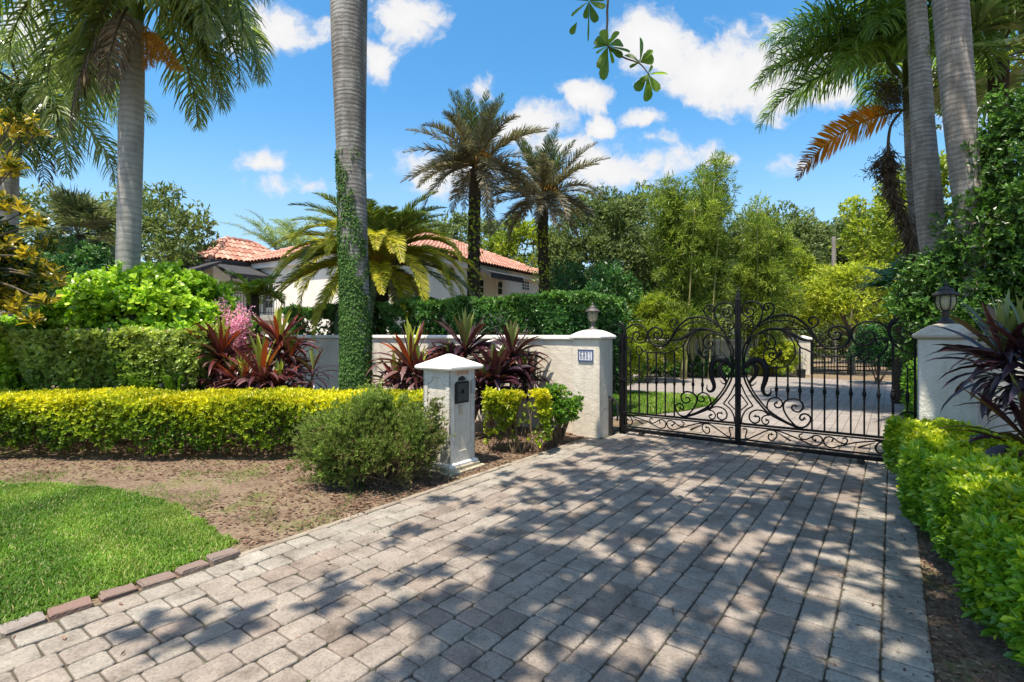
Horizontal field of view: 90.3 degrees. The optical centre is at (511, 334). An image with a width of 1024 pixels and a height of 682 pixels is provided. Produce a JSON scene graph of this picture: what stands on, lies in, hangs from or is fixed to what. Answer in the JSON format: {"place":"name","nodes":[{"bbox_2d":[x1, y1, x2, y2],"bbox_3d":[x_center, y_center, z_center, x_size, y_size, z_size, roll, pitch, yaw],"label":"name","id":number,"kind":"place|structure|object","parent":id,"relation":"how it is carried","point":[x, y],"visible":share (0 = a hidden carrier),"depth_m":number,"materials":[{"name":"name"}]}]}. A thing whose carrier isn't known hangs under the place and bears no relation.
{"place":"outdoors","nodes":[
{"label":"outdoors","id":0,"kind":"place"},
{"bbox_2d":[0,480,239,624],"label":"lawn grass","id":1,"kind":"structure","parent":0,"point":[31,505],"depth_m":4.12,"materials":[{"name":"plant"}]},
{"bbox_2d":[141,233,200,260],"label":"coconut palm","id":2,"kind":"object","parent":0,"point":[170,237],"visible":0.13,"depth_m":26.55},
{"bbox_2d":[0,420,934,681],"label":"driveway","id":3,"kind":"structure","parent":0,"point":[540,481],"depth_m":3.35,"materials":[{"name":"stone"}]},
{"bbox_2d":[13,449,909,665],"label":"fallen leaves","id":4,"kind":"object","parent":3,"relation":"on","point":[122,653],"visible":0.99,"depth_m":3.11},
{"bbox_2d":[618,333,627,433],"bbox_3d":[1.897,0.850,8.694,0.124,1.740,0.124,0,0,37],"label":"gate post","id":5,"kind":"object","parent":3,"relation":"on","point":[625,377],"visible":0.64,"depth_m":8.67,"materials":[{"name":"black metal"}]},
{"bbox_2d":[619,301,737,444],"bbox_3d":[2.566,0.597,8.069,1.900,2.194,0.068,0,0,37],"label":"gate leaf","id":6,"kind":"object","parent":5,"relation":"attached to","point":[713,362],"visible":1,"depth_m":7.88,"materials":[{"name":"black metal"}]},
{"bbox_2d":[735,290,899,464],"bbox_3d":[4.074,0.517,6.942,1.936,2.354,0.068,0,0,37],"label":"gate leaf","id":7,"kind":"object","parent":3,"relation":"on","point":[764,365],"visible":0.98,"depth_m":7.01,"materials":[{"name":"black metal"}]},
{"bbox_2d":[703,480,969,681],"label":"leaf litter","id":8,"kind":"object","parent":3,"relation":"on","point":[904,669],"visible":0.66,"depth_m":3.17,"materials":[{"name":"plant"}]},
{"bbox_2d":[0,342,1023,681],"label":"ground","id":9,"kind":"structure","parent":0,"point":[190,484],"depth_m":5.66,"materials":[{"name":"soil"}]},
{"bbox_2d":[0,611,46,637],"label":"edging stone","id":10,"kind":"object","parent":9,"relation":"on","point":[23,623],"visible":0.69,"depth_m":2.95,"materials":[{"name":"stone"}]},
{"bbox_2d":[0,107,70,327],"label":"magnolia tree","id":11,"kind":"object","parent":9,"relation":"on","point":[24,283],"visible":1,"depth_m":7.75,"materials":[{"name":"yellow plant"}]},
{"bbox_2d":[0,308,112,424],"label":"glossy shrub","id":12,"kind":"object","parent":9,"relation":"on","point":[8,366],"visible":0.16,"depth_m":8.59,"materials":[{"name":"green plant"}]},
{"bbox_2d":[19,182,95,308],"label":"background tree","id":13,"kind":"object","parent":9,"relation":"on","point":[25,195],"visible":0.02,"depth_m":25.86,"materials":[{"name":"green plant"}]},
{"bbox_2d":[20,234,114,379],"bbox_3d":[-10.449,-0.314,12.201,2.577,4.104,1.958,0,0,0],"label":"backdrop shrub","id":14,"kind":"object","parent":9,"relation":"on","point":[77,259],"visible":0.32,"depth_m":11.88,"materials":[{"name":"green plant"}]},
{"bbox_2d":[19,180,115,384],"bbox_3d":[-13.191,-1.451,15.509,2.914,6.302,3.226,0,0,0],"label":"fan palm","id":15,"kind":"object","parent":9,"relation":"on","point":[72,210],"visible":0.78,"depth_m":15.11,"materials":[{"name":"plant"}]},
{"bbox_2d":[47,596,93,620],"bbox_3d":[-2.717,1.698,3.137,0.140,0.073,0.211,0,0,41],"label":"edging stone","id":16,"kind":"object","parent":9,"relation":"on","point":[71,607],"visible":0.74,"depth_m":3.11,"materials":[{"name":"stone"}]},
{"bbox_2d":[0,23,159,321],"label":"royal palm","id":17,"kind":"object","parent":9,"relation":"on","point":[24,92],"visible":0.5,"depth_m":12.45,"materials":[{"name":"plant"}]},
{"bbox_2d":[0,322,234,432],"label":"shiny hedge","id":18,"kind":"object","parent":9,"relation":"on","point":[101,349],"visible":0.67,"depth_m":8.46,"materials":[{"name":"green plant"}]},
{"bbox_2d":[98,583,137,602],"bbox_3d":[-2.583,1.700,3.336,0.126,0.069,0.196,0,0,39],"label":"edging stone","id":19,"kind":"object","parent":9,"relation":"on","point":[113,593],"visible":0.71,"depth_m":3.31,"materials":[{"name":"stone"}]},
{"bbox_2d":[116,376,155,418],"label":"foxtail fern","id":20,"kind":"object","parent":9,"relation":"on","point":[133,382],"visible":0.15,"depth_m":8.24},
{"bbox_2d":[0,0,276,417],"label":"royal palm","id":21,"kind":"object","parent":9,"relation":"on","point":[96,28],"visible":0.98,"depth_m":10.12,"materials":[{"name":"plant"}]},
{"bbox_2d":[32,259,262,423],"bbox_3d":[-6.908,0.134,9.742,3.874,3.222,2.692,0,0,0],"label":"glossy shrub","id":22,"kind":"object","parent":9,"relation":"on","point":[160,296],"visible":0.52,"depth_m":9.09,"materials":[{"name":"green plant"}]},
{"bbox_2d":[80,181,224,277],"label":"background tree","id":23,"kind":"object","parent":9,"relation":"on","point":[178,217],"visible":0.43,"depth_m":23.22,"materials":[{"name":"green plant"}]},
{"bbox_2d":[136,571,175,589],"bbox_3d":[-2.447,1.700,3.502,0.135,0.070,0.205,0,0,39],"label":"edging stone","id":24,"kind":"object","parent":9,"relation":"on","point":[151,581],"visible":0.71,"depth_m":3.47,"materials":[{"name":"stone"}]},
{"bbox_2d":[0,470,366,537],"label":"soil weeds","id":25,"kind":"object","parent":9,"relation":"on","point":[151,487],"visible":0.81,"depth_m":5.51,"materials":[{"name":"soil"}]},
{"bbox_2d":[175,560,209,576],"bbox_3d":[-2.300,1.695,3.672,0.122,0.073,0.194,0,0,34],"label":"edging stone","id":26,"kind":"object","parent":9,"relation":"on","point":[189,568],"visible":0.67,"depth_m":3.64,"materials":[{"name":"stone"}]},
{"bbox_2d":[0,385,422,455],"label":"golden hedge","id":27,"kind":"object","parent":9,"relation":"on","point":[226,405],"visible":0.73,"depth_m":6.87,"materials":[{"name":"yellow plant"}]},
{"bbox_2d":[168,315,271,419],"bbox_3d":[-5.054,0.673,8.878,1.676,2.109,1.518,0,0,0],"label":"ti plant","id":28,"kind":"object","parent":9,"relation":"on","point":[220,346],"visible":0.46,"depth_m":8.69,"materials":[{"name":"red plant"}]},
{"bbox_2d":[206,547,240,565],"bbox_3d":[-2.183,1.690,3.856,0.138,0.093,0.217,0,0,38],"label":"edging stone","id":29,"kind":"object","parent":9,"relation":"on","point":[221,556],"visible":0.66,"depth_m":3.82,"materials":[{"name":"stone"}]},
{"bbox_2d":[209,297,255,357],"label":"pink flower plant","id":30,"kind":"object","parent":9,"relation":"on","point":[234,324],"visible":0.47,"depth_m":9.38,"materials":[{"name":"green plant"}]},
{"bbox_2d":[223,270,285,352],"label":"palm","id":31,"kind":"object","parent":9,"relation":"on","point":[253,291],"visible":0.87,"depth_m":11.91,"materials":[{"name":"green plant"}]},
{"bbox_2d":[210,333,311,431],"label":"ti plant","id":32,"kind":"object","parent":9,"relation":"on","point":[262,376],"visible":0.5,"depth_m":8.47,"materials":[{"name":"red plant"}]},
{"bbox_2d":[218,208,320,249],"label":"background palm","id":33,"kind":"object","parent":9,"relation":"on","point":[269,240],"visible":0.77,"depth_m":35.33,"materials":[{"name":"plant"}]},
{"bbox_2d":[234,305,322,426],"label":"ti plant","id":34,"kind":"object","parent":9,"relation":"on","point":[278,333],"visible":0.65,"depth_m":9.27,"materials":[{"name":"red plant"}]},
{"bbox_2d":[0,426,586,549],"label":"bark mulch","id":35,"kind":"object","parent":9,"relation":"on","point":[334,492],"visible":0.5,"depth_m":6.26,"materials":[{"name":"wood"}]},
{"bbox_2d":[162,375,183,391],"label":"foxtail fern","id":36,"kind":"object","parent":35,"relation":"on","point":[169,385],"visible":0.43,"depth_m":8.23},
{"bbox_2d":[477,316,551,431],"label":"ti plant","id":37,"kind":"object","parent":35,"relation":"on","point":[511,332],"visible":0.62,"depth_m":8.75,"materials":[{"name":"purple plant"}]},
{"bbox_2d":[480,385,553,453],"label":"golden shrub","id":38,"kind":"object","parent":35,"relation":"on","point":[493,400],"visible":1,"depth_m":7.21,"materials":[{"name":"yellow plant"}]},
{"bbox_2d":[266,213,323,244],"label":"background palm","id":39,"kind":"object","parent":9,"relation":"on","point":[286,225],"visible":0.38,"depth_m":38.26,"materials":[{"name":"plant"}]},
{"bbox_2d":[291,345,338,389],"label":"ti plant","id":40,"kind":"object","parent":9,"relation":"on","point":[311,371],"visible":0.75,"depth_m":8.97,"materials":[{"name":"red plant"}]},
{"bbox_2d":[330,0,372,389],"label":"royal palm","id":41,"kind":"object","parent":9,"relation":"on","point":[348,20],"visible":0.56,"depth_m":8.48,"materials":[{"name":"grey plant"}]},
{"bbox_2d":[181,227,538,334],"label":"house","id":42,"kind":"structure","parent":9,"relation":"on","point":[250,260],"depth_m":24.40,"materials":[{"name":"paint"}]},
{"bbox_2d":[266,283,274,308],"bbox_3d":[-11.672,-1.850,24.500,0.760,1.260,0.095,0,0,31],"label":"window","id":43,"kind":"structure","parent":42,"relation":"in","point":[273,304],"depth_m":24.40,"materials":[{"name":"white glass"}]},
{"bbox_2d":[496,280,502,295],"bbox_3d":[-0.659,-2.475,27.167,0.092,0.809,0.543,0,0,31],"label":"window","id":44,"kind":"structure","parent":42,"relation":"in","point":[499,284],"depth_m":27.09,"materials":[{"name":"white glass"}]},
{"bbox_2d":[285,378,455,488],"bbox_3d":[-1.653,1.121,5.854,1.754,1.259,1.666,0,0,-44],"label":"juniper shrub","id":45,"kind":"object","parent":9,"relation":"on","point":[369,425],"visible":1,"depth_m":5.57,"materials":[{"name":"plant"}]},
{"bbox_2d":[366,319,443,423],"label":"ti plant","id":46,"kind":"object","parent":9,"relation":"on","point":[410,359],"visible":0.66,"depth_m":8.54,"materials":[{"name":"red plant"}]},
{"bbox_2d":[249,335,572,432],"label":"garden wall","id":47,"kind":"structure","parent":9,"relation":"on","point":[558,350],"depth_m":10.01,"materials":[{"name":"white paint"}]},
{"bbox_2d":[239,436,591,556],"bbox_3d":[-0.365,1.697,6.184,0.062,0.046,5.744,0,0,37],"label":"kerb strip","id":48,"kind":"object","parent":9,"relation":"on","point":[301,534],"visible":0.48,"depth_m":4.99,"materials":[{"name":"stone"}]},
{"bbox_2d":[415,354,484,476],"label":"mailbox pillar","id":49,"kind":"structure","parent":9,"relation":"on","point":[450,378],"depth_m":6.35,"materials":[{"name":"paint"}]},
{"bbox_2d":[458,383,467,400],"bbox_3d":[-0.610,0.718,6.368,0.018,0.215,0.180,0,0,37],"label":"door","id":50,"kind":"structure","parent":49,"relation":"in","point":[462,388],"depth_m":6.36,"materials":[{"name":"black metal"}]},
{"bbox_2d":[424,307,506,370],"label":"ti plant","id":51,"kind":"object","parent":9,"relation":"on","point":[466,348],"visible":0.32,"depth_m":8.90,"materials":[{"name":"red plant"}]},
{"bbox_2d":[20,289,918,345],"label":"distant wood","id":52,"kind":"object","parent":9,"relation":"on","point":[723,307],"visible":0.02,"depth_m":59.41,"materials":[{"name":"green plant"}]},
{"bbox_2d":[418,209,528,263],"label":"background tree","id":53,"kind":"object","parent":9,"relation":"on","point":[458,223],"visible":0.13,"depth_m":46.76,"materials":[{"name":"green plant"}]},
{"bbox_2d":[471,344,531,436],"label":"ti plant","id":54,"kind":"object","parent":9,"relation":"on","point":[492,373],"visible":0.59,"depth_m":8.34,"materials":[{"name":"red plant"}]},
{"bbox_2d":[481,215,554,270],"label":"background tree","id":55,"kind":"object","parent":9,"relation":"on","point":[503,248],"visible":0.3,"depth_m":34.40,"materials":[{"name":"green plant"}]},
{"bbox_2d":[542,382,584,443],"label":"green shrub","id":56,"kind":"object","parent":9,"relation":"on","point":[564,410],"visible":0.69,"depth_m":7.82,"materials":[{"name":"green plant"}]},
{"bbox_2d":[529,257,652,332],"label":"oak tree","id":57,"kind":"object","parent":9,"relation":"on","point":[599,278],"visible":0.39,"depth_m":18.11,"materials":[{"name":"green plant"}]},
{"bbox_2d":[568,330,616,437],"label":"gate pillar","id":58,"kind":"structure","parent":9,"relation":"on","point":[592,382],"depth_m":8.44,"materials":[{"name":"white paint"}]},
{"bbox_2d":[578,349,593,361],"bbox_3d":[1.220,0.345,8.435,0.285,0.200,0.024,0,0,37],"label":"number plaque","id":59,"kind":"object","parent":58,"relation":"attached to","point":[586,355],"visible":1,"depth_m":8.42,"materials":[{"name":"white tile"}]},
{"bbox_2d":[585,303,599,329],"bbox_3d":[1.371,-0.315,8.650,0.252,0.480,0.252,0,0,0],"label":"pillar lantern","id":60,"kind":"object","parent":58,"relation":"on","point":[592,308],"visible":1,"depth_m":8.60,"materials":[{"name":"grey metal"}]},
{"bbox_2d":[608,396,618,435],"bbox_3d":[1.690,1.361,8.544,0.219,0.678,0.068,0,0,37],"label":"gate opener","id":61,"kind":"object","parent":58,"relation":"attached to","point":[610,417],"visible":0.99,"depth_m":8.54,"materials":[{"name":"black metal"}]},
{"bbox_2d":[608,325,623,394],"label":"gate side panel","id":62,"kind":"structure","parent":58,"relation":"attached to","point":[614,381],"depth_m":8.67,"materials":[{"name":"black metal"}]},
{"bbox_2d":[525,183,674,306],"bbox_3d":[4.320,-2.604,23.965,7.457,8.866,6.937,0,0,0],"label":"oak tree","id":63,"kind":"object","parent":9,"relation":"on","point":[618,217],"visible":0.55,"depth_m":22.29,"materials":[{"name":"green plant"}]},
{"bbox_2d":[569,0,666,101],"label":"shade tree","id":64,"kind":"object","parent":9,"relation":"on","point":[602,62],"visible":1,"depth_m":3.90,"materials":[{"name":"green plant"}]},
{"bbox_2d":[596,320,651,385],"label":"backdrop shrub","id":65,"kind":"object","parent":9,"relation":"on","point":[632,348],"visible":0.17,"depth_m":14.21,"materials":[{"name":"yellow plant"}]},
{"bbox_2d":[585,180,692,338],"bbox_3d":[7.839,-3.553,29.922,7.588,10.723,6.559,0,0,0],"label":"oak tree","id":66,"kind":"object","parent":9,"relation":"on","point":[645,202],"visible":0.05,"depth_m":28.95,"materials":[{"name":"green plant"}]},
{"bbox_2d":[623,290,690,381],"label":"backdrop shrub","id":67,"kind":"object","parent":9,"relation":"on","point":[663,314],"visible":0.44,"depth_m":17.68,"materials":[{"name":"green plant"}]},
{"bbox_2d":[634,352,751,377],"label":"backdrop shrub","id":68,"kind":"object","parent":9,"relation":"on","point":[726,369],"visible":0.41,"depth_m":20.04,"materials":[{"name":"green plant"}]},
{"bbox_2d":[728,191,808,375],"bbox_3d":[10.388,-1.940,20.797,3.369,7.293,3.326,0,0,0],"label":"bamboo clump","id":69,"kind":"object","parent":9,"relation":"on","point":[765,273],"visible":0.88,"depth_m":20.47,"materials":[{"name":"green plant"}]},
{"bbox_2d":[747,336,801,376],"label":"backdrop shrub","id":70,"kind":"object","parent":9,"relation":"on","point":[786,356],"visible":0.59,"depth_m":20.30,"materials":[{"name":"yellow plant"}]},
{"bbox_2d":[645,321,908,360],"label":"boundary hedge","id":71,"kind":"object","parent":9,"relation":"on","point":[843,338],"visible":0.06,"depth_m":29.92,"materials":[{"name":"green plant"}]},
{"bbox_2d":[720,199,840,310],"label":"background tree","id":72,"kind":"object","parent":9,"relation":"on","point":[804,236],"visible":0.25,"depth_m":38.59,"materials":[{"name":"green plant"}]},
{"bbox_2d":[744,239,828,338],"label":"yellow tree","id":73,"kind":"object","parent":9,"relation":"on","point":[808,266],"visible":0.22,"depth_m":23.32,"materials":[{"name":"green plant"}]},
{"bbox_2d":[792,336,811,374],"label":"pillar","id":74,"kind":"structure","parent":9,"relation":"on","point":[805,359],"depth_m":21.55,"materials":[{"name":"white paint"}]},
{"bbox_2d":[831,236,836,363],"bbox_3d":[18.957,-2.033,30.000,0.300,7.466,0.300,0,0,0],"label":"utility pole","id":75,"kind":"object","parent":9,"relation":"on","point":[834,251],"visible":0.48,"depth_m":29.89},
{"bbox_2d":[780,206,892,340],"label":"background tree","id":76,"kind":"object","parent":9,"relation":"on","point":[839,225],"visible":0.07,"depth_m":42.26,"materials":[{"name":"green plant"}]},
{"bbox_2d":[786,256,897,373],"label":"yellow tree","id":77,"kind":"object","parent":9,"relation":"on","point":[833,298],"visible":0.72,"depth_m":21.29,"materials":[{"name":"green plant"}]},
{"bbox_2d":[810,337,891,373],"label":"gate","id":78,"kind":"structure","parent":9,"relation":"on","point":[822,366],"depth_m":22.04,"materials":[{"name":"black metal"}]},
{"bbox_2d":[846,322,908,383],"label":"dark shrub","id":79,"kind":"object","parent":9,"relation":"on","point":[874,349],"visible":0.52,"depth_m":17.33,"materials":[{"name":"green plant"}]},
{"bbox_2d":[828,163,947,362],"bbox_3d":[22.071,-4.064,30.001,5.712,11.741,4.982,0,0,39],"label":"background tree","id":80,"kind":"object","parent":9,"relation":"on","point":[852,226],"visible":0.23,"depth_m":29.94,"materials":[{"name":"green plant"}]},
{"bbox_2d":[899,356,916,419],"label":"drive hedge","id":81,"kind":"object","parent":9,"relation":"on","point":[910,387],"visible":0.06,"depth_m":7.64,"materials":[{"name":"green plant"}]},
{"bbox_2d":[842,149,1011,304],"bbox_3d":[22.177,-3.870,26.031,8.986,11.375,6.340,0,0,0],"label":"background tree","id":82,"kind":"object","parent":9,"relation":"on","point":[884,242],"visible":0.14,"depth_m":26.55,"materials":[{"name":"green plant"}]},
{"bbox_2d":[905,0,948,317],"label":"royal palm","id":83,"kind":"object","parent":9,"relation":"on","point":[927,188],"visible":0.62,"depth_m":9.86,"materials":[{"name":"plant"}]},
{"bbox_2d":[912,323,979,425],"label":"gate pillar","id":84,"kind":"structure","parent":9,"relation":"on","point":[932,397],"depth_m":5.74,"materials":[{"name":"paint"}]},
{"bbox_2d":[890,321,920,418],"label":"gate side panel","id":85,"kind":"structure","parent":84,"relation":"attached to","point":[907,396],"depth_m":6.30,"materials":[{"name":"black metal"}]},
{"bbox_2d":[931,281,959,323],"bbox_3d":[5.034,-0.378,5.913,0.260,0.495,0.260,0,0,0],"label":"pillar lantern","id":86,"kind":"object","parent":84,"relation":"on","point":[945,290],"visible":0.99,"depth_m":5.88,"materials":[{"name":"black metal"}]},
{"bbox_2d":[873,235,1023,362],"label":"ficus tree","id":87,"kind":"object","parent":9,"relation":"on","point":[912,300],"visible":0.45,"depth_m":8.65,"materials":[{"name":"green plant"}]},
{"bbox_2d":[880,414,1023,665],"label":"lime hedge","id":88,"kind":"object","parent":9,"relation":"on","point":[964,505],"visible":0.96,"depth_m":3.44,"materials":[{"name":"green plant"}]},
{"bbox_2d":[931,0,988,340],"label":"royal palm","id":89,"kind":"object","parent":9,"relation":"on","point":[952,26],"visible":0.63,"depth_m":8.45,"materials":[{"name":"plant"}]},
{"bbox_2d":[900,0,1023,233],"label":"fan palm","id":90,"kind":"object","parent":9,"relation":"on","point":[984,10],"visible":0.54,"depth_m":10.61,"materials":[{"name":"plant"}]},
{"bbox_2d":[916,526,1023,681],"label":"dark mulch","id":91,"kind":"object","parent":9,"relation":"on","point":[952,657],"visible":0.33,"depth_m":2.79,"materials":[{"name":"soil"}]},
{"bbox_2d":[924,290,1023,457],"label":"ti plant","id":92,"kind":"object","parent":9,"relation":"on","point":[1004,342],"visible":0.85,"depth_m":4.75,"materials":[{"name":"purple plant"}]},
{"bbox_2d":[927,79,1023,314],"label":"ficus tree","id":93,"kind":"object","parent":9,"relation":"on","point":[1003,139],"visible":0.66,"depth_m":8.25,"materials":[{"name":"green plant"}]},
{"bbox_2d":[929,18,1023,218],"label":"background tree","id":94,"kind":"object","parent":9,"relation":"on","point":[939,126],"visible":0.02,"depth_m":17.80,"materials":[{"name":"green plant"}]},
{"bbox_2d":[0,0,1023,336],"label":"sky","id":95,"kind":"structure","parent":0,"point":[277,147],"materials":[{"name":"blue"}]},
{"bbox_2d":[240,374,904,444],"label":"courtyard","id":96,"kind":"structure","parent":0,"point":[871,413],"depth_m":12.47,"materials":[{"name":"stone"}]},
{"bbox_2d":[259,191,480,339],"bbox_3d":[-3.590,-1.098,13.974,5.701,5.612,5.299,0,0,-38],"label":"canary palm","id":97,"kind":"object","parent":96,"relation":"on","point":[391,250],"visible":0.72,"depth_m":13.20,"materials":[{"name":"plant"}]},
{"bbox_2d":[282,295,470,334],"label":"flowering hedge","id":98,"kind":"object","parent":96,"relation":"on","point":[392,313],"visible":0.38,"depth_m":12.78,"materials":[{"name":"green plant"}]},
{"bbox_2d":[400,88,549,297],"bbox_3d":[-1.150,-2.771,15.659,4.673,8.955,5.114,0,0,0],"label":"date palm","id":99,"kind":"object","parent":96,"relation":"on","point":[476,133],"visible":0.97,"depth_m":15.09,"materials":[{"name":"green plant"}]},
{"bbox_2d":[480,122,609,308],"bbox_3d":[0.967,-2.657,17.636,4.660,8.716,4.651,0,0,-22],"label":"date palm","id":100,"kind":"object","parent":96,"relation":"on","point":[550,177],"visible":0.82,"depth_m":17.15,"materials":[{"name":"green plant"}]},
{"bbox_2d":[639,164,738,378],"bbox_3d":[6.997,-2.533,19.823,4.104,8.478,3.188,0,0,-35],"label":"bamboo clump","id":101,"kind":"object","parent":96,"relation":"on","point":[694,266],"visible":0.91,"depth_m":19.42,"materials":[{"name":"green plant"}]},
{"bbox_2d":[687,149,743,373],"bbox_3d":[8.371,-3.029,21.663,2.530,9.462,2.401,0,0,0],"label":"bamboo clump","id":102,"kind":"object","parent":96,"relation":"on","point":[715,161],"visible":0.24,"depth_m":21.21,"materials":[{"name":"green plant"}]},
{"bbox_2d":[848,253,913,403],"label":"fan palm","id":103,"kind":"object","parent":96,"relation":"on","point":[891,273],"visible":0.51,"depth_m":12.44,"materials":[{"name":"green plant"}]},
{"bbox_2d":[749,0,1018,313],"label":"royal palm","id":104,"kind":"object","parent":96,"relation":"on","point":[868,38],"visible":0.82,"depth_m":12.05,"materials":[{"name":"plant"}]},
{"bbox_2d":[612,390,717,415],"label":"courtyard grass","id":105,"kind":"structure","parent":0,"point":[660,402],"depth_m":12.38,"materials":[{"name":"plant"}]},
{"bbox_2d":[437,289,627,393],"bbox_3d":[0.244,0.381,11.325,4.196,2.687,2.156,0,0,37],"label":"clipped hedge","id":106,"kind":"object","parent":105,"relation":"on","point":[537,308],"visible":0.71,"depth_m":10.54,"materials":[{"name":"green plant"}]},
{"bbox_2d":[646,339,794,373],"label":"wall","id":107,"kind":"structure","parent":0,"point":[725,349],"depth_m":22.08,"materials":[{"name":"white paint"}]},
{"bbox_2d":[978,342,1023,436],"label":"side wall","id":108,"kind":"structure","parent":0,"point":[997,421],"depth_m":5.65,"materials":[{"name":"paint"}]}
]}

